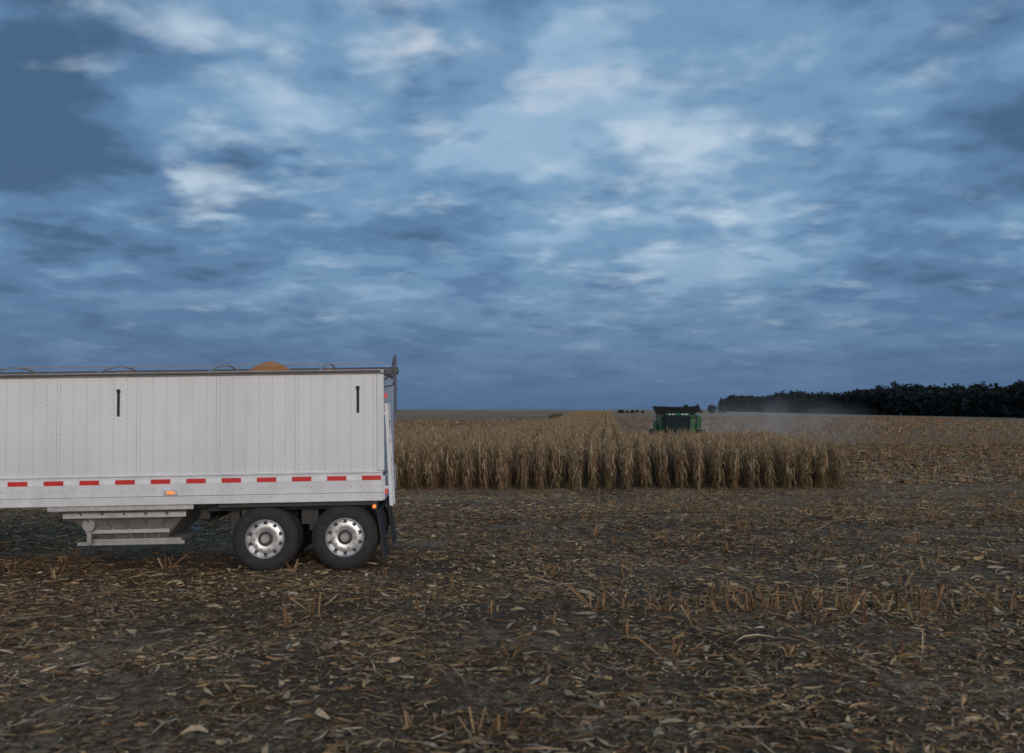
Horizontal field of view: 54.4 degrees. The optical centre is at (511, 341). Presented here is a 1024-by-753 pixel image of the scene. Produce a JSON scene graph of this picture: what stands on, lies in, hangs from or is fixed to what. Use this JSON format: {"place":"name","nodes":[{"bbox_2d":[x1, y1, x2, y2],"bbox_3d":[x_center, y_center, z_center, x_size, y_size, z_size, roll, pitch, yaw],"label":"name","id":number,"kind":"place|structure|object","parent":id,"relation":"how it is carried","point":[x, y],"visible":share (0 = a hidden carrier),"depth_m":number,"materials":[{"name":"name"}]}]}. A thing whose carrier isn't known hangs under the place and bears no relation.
{"place":"outdoors","nodes":[
{"label":"outdoors","id":0,"kind":"place"},
{"bbox_2d":[0,410,1023,752],"bbox_3d":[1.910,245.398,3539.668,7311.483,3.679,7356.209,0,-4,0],"label":"ground","id":1,"kind":"structure","parent":0,"point":[144,692],"depth_m":11.10,"materials":[{"name":"soil"}]},
{"bbox_2d":[232,507,303,571],"bbox_3d":[-3.845,3.092,15.720,1.030,1.030,0.614,-1,-4,-3],"label":"tire","id":2,"kind":"object","parent":1,"relation":"on","point":[289,522],"visible":0.88,"depth_m":15.44,"materials":[{"name":"black rubber"}]},
{"bbox_2d":[245,520,283,558],"bbox_3d":[-3.834,3.075,15.463,0.604,0.604,0.079,-1,-4,-3],"label":"wheel rim","id":3,"kind":"object","parent":2,"relation":"attached to","point":[259,547],"visible":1,"depth_m":15.48,"materials":[{"name":"metal"}]},
{"bbox_2d":[253,527,276,549],"bbox_3d":[-3.833,3.073,15.445,0.369,0.352,0.085,-1,-4,-3],"label":"hub","id":4,"kind":"object","parent":3,"relation":"attached to","point":[265,538],"visible":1,"depth_m":15.43,"materials":[{"name":"metal"}]},
{"bbox_2d":[249,522,281,555],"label":"hand holes","id":5,"kind":"object","parent":3,"relation":"attached to","point":[269,542],"visible":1,"depth_m":15.48,"materials":[{"name":"black paint"}]},
{"bbox_2d":[194,501,378,531],"bbox_3d":[-3.599,2.908,16.634,2.880,0.643,2.380,-1,-4,-3],"label":"suspension frame","id":6,"kind":"object","parent":2,"relation":"on","point":[312,512],"visible":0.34,"depth_m":15.66,"materials":[{"name":"black paint"}]},
{"bbox_2d":[365,496,395,559],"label":"mud flaps","id":7,"kind":"object","parent":6,"relation":"attached to","point":[379,510],"visible":0.73,"depth_m":15.99,"materials":[{"name":"black rubber"}]},
{"bbox_2d":[295,509,312,551],"bbox_3d":[-3.929,3.220,17.568,1.030,1.030,0.614,-1,-4,-3],"label":"tire","id":8,"kind":"object","parent":1,"relation":"on","point":[307,539],"visible":0.09,"depth_m":17.28,"materials":[{"name":"black rubber"}]},
{"bbox_2d":[312,505,379,569],"bbox_3d":[-2.617,3.077,15.777,1.030,1.030,0.614,-1,-4,-3],"label":"tire","id":9,"kind":"object","parent":1,"relation":"on","point":[366,519],"visible":0.9,"depth_m":15.49,"materials":[{"name":"black rubber"}]},
{"bbox_2d":[325,518,363,556],"bbox_3d":[-2.605,3.059,15.520,0.604,0.604,0.079,-1,-4,-3],"label":"wheel rim","id":10,"kind":"object","parent":9,"relation":"attached to","point":[339,545],"visible":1,"depth_m":15.54,"materials":[{"name":"metal"}]},
{"bbox_2d":[329,520,360,553],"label":"hand holes","id":11,"kind":"object","parent":10,"relation":"attached to","point":[340,533],"visible":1,"depth_m":15.54,"materials":[{"name":"black paint"}]},
{"bbox_2d":[333,526,356,548],"bbox_3d":[-2.604,3.058,15.502,0.369,0.352,0.085,-1,-4,-3],"label":"hub","id":12,"kind":"object","parent":10,"relation":"attached to","point":[344,536],"visible":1,"depth_m":15.49,"materials":[{"name":"metal"}]},
{"bbox_2d":[369,501,388,543],"bbox_3d":[-2.700,3.204,17.624,1.030,1.030,0.614,-1,-4,-3],"label":"tire","id":13,"kind":"object","parent":1,"relation":"on","point":[385,517],"visible":0.11,"depth_m":17.39,"materials":[{"name":"black rubber"}]},
{"bbox_2d":[0,443,1023,752],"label":"crop residue","id":14,"kind":"object","parent":1,"relation":"on","point":[532,709],"visible":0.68,"depth_m":11.65},
{"bbox_2d":[0,417,1023,752],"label":"corn stubble","id":15,"kind":"object","parent":1,"relation":"on","point":[856,455],"visible":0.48,"depth_m":30.14,"materials":[{"name":"beige plant"}]},
{"bbox_2d":[545,413,562,420],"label":"grass strip","id":16,"kind":"object","parent":1,"relation":"on","point":[554,415],"depth_m":292.85,"materials":[{"name":"plant"}]},
{"bbox_2d":[617,409,643,412],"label":"distant bushes","id":17,"kind":"object","parent":1,"relation":"on","point":[622,411],"visible":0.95,"depth_m":586.74,"materials":[{"name":"green plant"}]},
{"bbox_2d":[648,406,707,435],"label":"combine harvester","id":18,"kind":"object","parent":1,"relation":"on","point":[674,419],"visible":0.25,"depth_m":74.31,"materials":[{"name":"green paint"}]},
{"bbox_2d":[683,404,728,412],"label":"distant tree clump","id":19,"kind":"object","parent":1,"relation":"on","point":[712,407],"visible":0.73,"depth_m":595.79,"materials":[{"name":"green plant"}]},
{"bbox_2d":[717,380,1023,417],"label":"distant treeline","id":20,"kind":"object","parent":1,"relation":"on","point":[974,400],"visible":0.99,"depth_m":405.64,"materials":[{"name":"green plant"}]},
{"bbox_2d":[0,0,1023,409],"label":"sky","id":21,"kind":"structure","parent":0,"point":[520,204],"materials":[{"name":"blue"}]},
{"bbox_2d":[394,411,850,491],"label":"corn field","id":22,"kind":"structure","parent":0,"point":[574,447],"depth_m":43.78,"materials":[{"name":"beige plant"}]},
{"label":"floor","id":23,"kind":"structure","parent":0,"visible":0},
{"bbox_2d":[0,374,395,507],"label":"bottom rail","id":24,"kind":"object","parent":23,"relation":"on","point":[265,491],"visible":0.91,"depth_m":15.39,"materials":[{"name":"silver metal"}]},
{"bbox_2d":[59,504,200,537],"bbox_3d":[-6.089,2.905,16.562,2.170,0.568,2.350,-1,-4,-3],"label":"hopper","id":25,"kind":"object","parent":24,"relation":"attached to","point":[179,524],"visible":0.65,"depth_m":15.73,"materials":[{"name":"metal"}]},
{"bbox_2d":[47,504,193,538],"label":"hopper ribs","id":26,"kind":"object","parent":25,"relation":"attached to","point":[145,514],"visible":1,"depth_m":15.50,"materials":[{"name":"grey metal"}]},
{"bbox_2d":[77,520,203,545],"bbox_3d":[-6.082,2.950,16.433,1.680,0.660,1.650,-1,-4,-3],"label":"hopper trap door","id":27,"kind":"structure","parent":25,"relation":"attached to","point":[180,537],"depth_m":15.82,"materials":[{"name":"grey metal"}]},
{"bbox_2d":[164,490,177,495],"bbox_3d":[-5.264,2.343,15.355,0.210,0.080,0.014,-1,-4,-3],"label":"lamp bracket","id":28,"kind":"object","parent":24,"relation":"attached to","point":[174,491],"visible":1,"depth_m":15.35,"materials":[{"name":"metal"}]},
{"bbox_2d":[0,475,380,486],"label":"tape","id":29,"kind":"object","parent":24,"relation":"attached to","point":[167,481],"depth_m":15.38,"materials":[{"name":"plastic"}]},
{"bbox_2d":[0,485,380,502],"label":"rail rivets","id":30,"kind":"object","parent":24,"relation":"attached to","point":[191,498],"visible":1,"depth_m":15.36,"materials":[{"name":"metal"}]},
{"bbox_2d":[0,369,393,378],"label":"top rail","id":31,"kind":"object","parent":24,"relation":"on","point":[385,373],"visible":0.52,"depth_m":15.50,"materials":[{"name":"metal"}]},
{"bbox_2d":[0,363,383,373],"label":"tarp bows","id":32,"kind":"object","parent":31,"relation":"on","point":[129,367],"visible":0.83,"depth_m":16.21,"materials":[{"name":"metal"}]},
{"bbox_2d":[0,367,397,378],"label":"rolled tarp","id":33,"kind":"object","parent":31,"relation":"on","point":[198,372],"visible":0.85,"depth_m":15.57,"materials":[{"name":"plastic"}]},
{"bbox_2d":[84,361,332,377],"bbox_3d":[-8.253,0.593,16.623,12.180,0.394,2.380,-1,-4,-3],"label":"corn grain","id":34,"kind":"object","parent":24,"relation":"on","point":[270,366],"visible":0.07,"depth_m":16.44},
{"bbox_2d":[372,501,376,509],"bbox_3d":[-2.140,2.555,15.495,0.080,0.138,0.030,-1,-4,-3],"label":"lamp mount","id":35,"kind":"object","parent":24,"relation":"attached to","point":[374,502],"visible":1,"depth_m":15.48,"materials":[{"name":"black paint"}]},
{"bbox_2d":[382,376,393,471],"bbox_3d":[-2.096,1.378,16.846,0.022,1.530,2.378,-1,-4,-3],"label":"panel","id":36,"kind":"object","parent":24,"relation":"attached to","point":[389,391],"visible":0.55,"depth_m":17.12,"materials":[{"name":"white paint"}]},
{"bbox_2d":[384,403,394,505],"bbox_3d":[-1.954,1.792,15.822,0.160,1.600,0.440,-1,-4,-3],"label":"ladder","id":37,"kind":"object","parent":24,"relation":"attached to","point":[387,414],"visible":1,"depth_m":15.63,"materials":[{"name":"silver metal"}]},
{"bbox_2d":[384,355,396,421],"bbox_3d":[-1.915,0.747,15.675,0.209,1.063,0.060,-1,-4,-3],"label":"tarp crank arm","id":38,"kind":"object","parent":24,"relation":"attached to","point":[394,374],"visible":1,"depth_m":15.67},
{"bbox_3d":[-8.240,1.444,16.565,12.280,1.550,2.460,-1,-4,-3],"label":"wall backing","id":39,"kind":"object","parent":24,"relation":"on","visible":0},
{"bbox_2d":[0,373,381,479],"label":"side panels","id":40,"kind":"object","parent":39,"relation":"attached to","point":[159,425],"visible":0.93,"depth_m":15.46,"materials":[{"name":"white paint"}]},
{"bbox_2d":[116,386,359,415],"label":"sight slots","id":41,"kind":"object","parent":40,"relation":"attached to","point":[118,399],"visible":1,"depth_m":15.44,"materials":[{"name":"black rubber"}]}
]}

